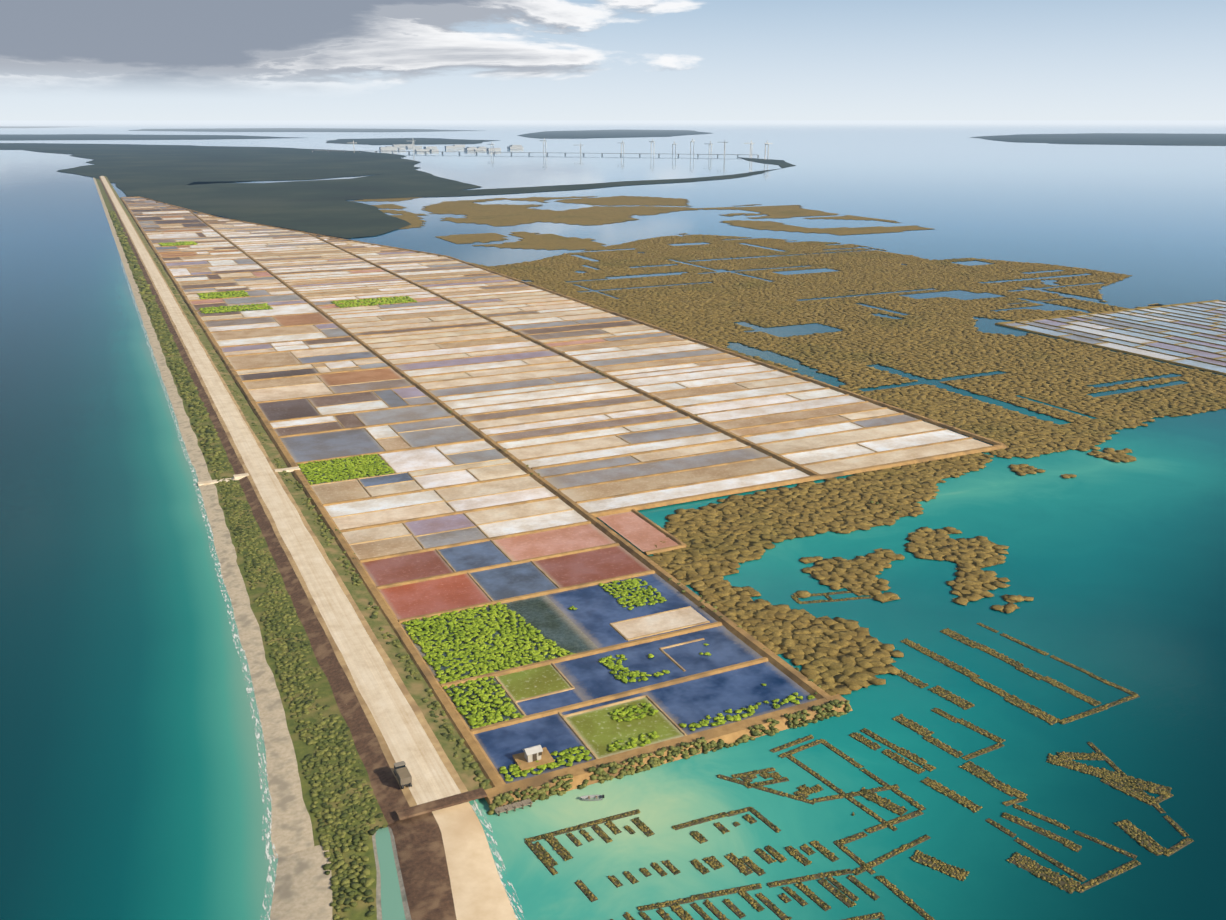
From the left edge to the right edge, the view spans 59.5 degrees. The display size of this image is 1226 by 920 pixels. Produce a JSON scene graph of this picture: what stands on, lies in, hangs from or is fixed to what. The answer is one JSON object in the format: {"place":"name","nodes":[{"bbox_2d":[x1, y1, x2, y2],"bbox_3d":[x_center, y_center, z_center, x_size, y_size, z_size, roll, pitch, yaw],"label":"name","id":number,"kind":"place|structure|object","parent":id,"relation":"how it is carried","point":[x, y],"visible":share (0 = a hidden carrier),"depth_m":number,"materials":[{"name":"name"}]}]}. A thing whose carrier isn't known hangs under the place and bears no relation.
{"place":"outdoors","nodes":[
{"label":"outdoors","id":0,"kind":"place"},
{"bbox_2d":[0,126,60,127],"bbox_3d":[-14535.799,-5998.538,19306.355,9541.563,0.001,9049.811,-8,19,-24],"label":"island","id":1,"kind":"structure","parent":0,"point":[28,126],"depth_m":21011.25,"materials":[{"name":"grey"}]},
{"bbox_2d":[0,134,296,139],"bbox_3d":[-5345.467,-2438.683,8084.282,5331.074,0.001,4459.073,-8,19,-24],"label":"island","id":2,"kind":"structure","parent":0,"point":[85,137],"depth_m":7740.40,"materials":[{"name":"grey"}]},
{"bbox_2d":[0,143,420,190],"bbox_3d":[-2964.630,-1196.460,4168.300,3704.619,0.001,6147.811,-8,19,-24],"label":"distant land","id":3,"kind":"structure","parent":0,"point":[139,167],"depth_m":3104.99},
{"bbox_2d":[197,466,299,485],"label":"footpath","id":4,"kind":"structure","parent":0,"point":[240,476],"depth_m":376.43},
{"bbox_2d":[93,176,491,858],"bbox_3d":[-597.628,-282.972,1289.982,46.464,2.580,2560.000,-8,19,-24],"label":"road embankment","id":5,"kind":"structure","parent":0,"point":[369,692],"depth_m":264.37,"materials":[{"name":"beige sand"}]},
{"bbox_2d":[108,211,386,919],"bbox_3d":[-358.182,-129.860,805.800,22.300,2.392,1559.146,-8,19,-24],"label":"shore bushes","id":6,"kind":"object","parent":5,"relation":"on","point":[342,877],"visible":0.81,"depth_m":236.77,"materials":[{"name":"green plant"}]},
{"bbox_2d":[154,258,489,788],"bbox_3d":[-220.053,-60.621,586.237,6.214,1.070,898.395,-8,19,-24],"label":"verge bushes","id":7,"kind":"object","parent":5,"relation":"on","point":[473,765],"visible":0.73,"depth_m":258.17,"materials":[{"name":"green plant"}]},
{"bbox_2d":[394,761,411,788],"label":"truck","id":8,"kind":"object","parent":5,"relation":"on","point":[402,774],"visible":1,"depth_m":200.99,"materials":[{"name":"grey metal"}]},
{"bbox_2d":[115,169,480,237],"bbox_3d":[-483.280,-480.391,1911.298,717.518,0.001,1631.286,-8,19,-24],"label":"headland","id":9,"kind":"structure","parent":0,"point":[323,207],"depth_m":1720.55,"materials":[{"name":"green plant"}]},
{"bbox_2d":[129,128,476,131],"bbox_3d":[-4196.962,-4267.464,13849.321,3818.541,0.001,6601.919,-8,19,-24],"label":"island","id":10,"kind":"structure","parent":0,"point":[303,130],"depth_m":12942.31,"materials":[{"name":"grey"}]},
{"bbox_2d":[270,802,517,919],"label":"beach","id":11,"kind":"structure","parent":0,"point":[446,868],"depth_m":178.90,"materials":[{"name":"beige sand"}]},
{"bbox_2d":[326,138,497,144],"bbox_3d":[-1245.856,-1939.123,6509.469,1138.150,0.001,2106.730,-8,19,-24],"label":"island","id":12,"kind":"structure","parent":0,"point":[382,141],"depth_m":6294.67,"materials":[{"name":"grey"}]},
{"bbox_2d":[396,787,486,819],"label":"road end track","id":13,"kind":"structure","parent":0,"point":[438,804],"depth_m":195.69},
{"bbox_2d":[123,197,991,783],"bbox_3d":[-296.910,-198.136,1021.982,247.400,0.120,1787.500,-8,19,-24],"label":"salt pans","id":14,"kind":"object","parent":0,"point":[585,625],"depth_m":414.02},
{"bbox_2d":[158,241,814,780],"bbox_3d":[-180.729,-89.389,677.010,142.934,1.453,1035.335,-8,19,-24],"label":"shrub foliage","id":15,"kind":"object","parent":14,"relation":"on","point":[332,469],"visible":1,"depth_m":255.80,"materials":[{"name":"green plant"}]},
{"bbox_2d":[513,745,554,771],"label":"hut","id":16,"kind":"object","parent":14,"relation":"on","point":[528,758],"visible":0.92,"depth_m":209.73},
{"bbox_2d":[120,197,1006,806],"bbox_3d":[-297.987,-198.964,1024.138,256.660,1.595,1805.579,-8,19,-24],"label":"pond dikes","id":17,"kind":"structure","parent":14,"relation":"on","point":[724,733],"depth_m":411.32,"materials":[{"name":"brown soil"}]},
{"bbox_2d":[179,287,897,814],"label":"shoreline shrubs","id":18,"kind":"object","parent":17,"relation":"on","point":[655,761],"visible":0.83,"depth_m":212.25,"materials":[{"name":"green plant"}]},
{"bbox_2d":[416,157,795,196],"bbox_3d":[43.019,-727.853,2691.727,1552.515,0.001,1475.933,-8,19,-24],"label":"sand spit","id":19,"kind":"structure","parent":0,"point":[782,163],"depth_m":2064.19,"materials":[{"name":"grey sand"}]},
{"bbox_2d":[0,120,1225,919],"bbox_3d":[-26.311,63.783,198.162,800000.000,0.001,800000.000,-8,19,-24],"label":"sea water","id":20,"kind":"structure","parent":0,"point":[132,774],"depth_m":286.62,"materials":[{"name":"teal liquid"}]},
{"bbox_2d":[121,262,274,859],"bbox_3d":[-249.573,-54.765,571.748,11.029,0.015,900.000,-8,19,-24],"label":"surf foam","id":21,"kind":"object","parent":20,"relation":"on","point":[256,735],"visible":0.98,"depth_m":261.68,"materials":[{"name":"white"}]},
{"bbox_2d":[262,800,523,919],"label":"surf foam","id":22,"kind":"object","parent":20,"relation":"on","point":[486,825],"visible":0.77,"depth_m":181.26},
{"bbox_2d":[494,798,532,815],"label":"jetty","id":23,"kind":"object","parent":20,"relation":"in","point":[511,806],"visible":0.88,"depth_m":196.56,"materials":[{"name":"brown wood"}]},
{"bbox_2d":[312,138,772,159],"bbox_3d":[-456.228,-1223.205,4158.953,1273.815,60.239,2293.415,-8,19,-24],"label":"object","id":24,"kind":"structure","parent":20,"relation":"on","point":[425,149],"depth_m":4137.77,"materials":[{"name":"concrete"}]},
{"bbox_2d":[580,795,603,800],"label":"skiff","id":25,"kind":"object","parent":20,"relation":"on","point":[586,798],"visible":0.94,"depth_m":199.73,"materials":[{"name":"white"}]},
{"bbox_2d":[320,196,932,249],"bbox_3d":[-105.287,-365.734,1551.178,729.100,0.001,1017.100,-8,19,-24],"label":"marsh islands","id":26,"kind":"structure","parent":20,"relation":"on","point":[500,215],"depth_m":1404.00,"materials":[{"name":"plant"}]},
{"bbox_2d":[473,233,1225,686],"bbox_3d":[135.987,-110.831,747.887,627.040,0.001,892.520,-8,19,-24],"label":"trees","id":27,"kind":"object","parent":20,"relation":"on","point":[781,651],"visible":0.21,"depth_m":600.92,"materials":[{"name":"brown plant"}]},
{"bbox_2d":[468,233,1225,695],"bbox_3d":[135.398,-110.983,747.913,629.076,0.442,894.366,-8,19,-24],"label":"mangrove marsh","id":28,"kind":"structure","parent":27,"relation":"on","point":[872,655],"depth_m":517.68,"materials":[{"name":"brown plant"}]},
{"bbox_2d":[524,591,1192,919],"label":"mangrove rows","id":29,"kind":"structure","parent":20,"relation":"on","point":[847,904],"depth_m":191.10,"materials":[{"name":"brown plant"}]},
{"bbox_2d":[525,590,1192,919],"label":"bank scrub vegetation","id":30,"kind":"object","parent":29,"relation":"on","point":[937,788],"visible":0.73,"depth_m":196.18,"materials":[{"name":"plant"}]},
{"bbox_2d":[0,0,1225,119],"label":"sky","id":31,"kind":"structure","parent":0,"point":[60,59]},
{"bbox_2d":[517,130,710,138],"bbox_3d":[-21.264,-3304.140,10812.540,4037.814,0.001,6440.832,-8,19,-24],"label":"island terrain","id":32,"kind":"structure","parent":0,"point":[579,134],"depth_m":9351.18,"materials":[{"name":"grey"}]},
{"bbox_2d":[970,133,1225,145],"bbox_3d":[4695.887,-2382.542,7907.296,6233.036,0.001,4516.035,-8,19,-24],"label":"island","id":33,"kind":"structure","parent":0,"point":[1154,139],"depth_m":7320.09,"materials":[{"name":"grey"}]},
{"bbox_2d":[1005,301,1225,372],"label":"salt pans","id":34,"kind":"object","parent":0,"point":[1145,352],"depth_m":640.29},
{"bbox_2d":[995,300,1225,374],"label":"pond dikes","id":35,"kind":"structure","parent":34,"relation":"on","point":[1118,350],"depth_m":647.08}
]}

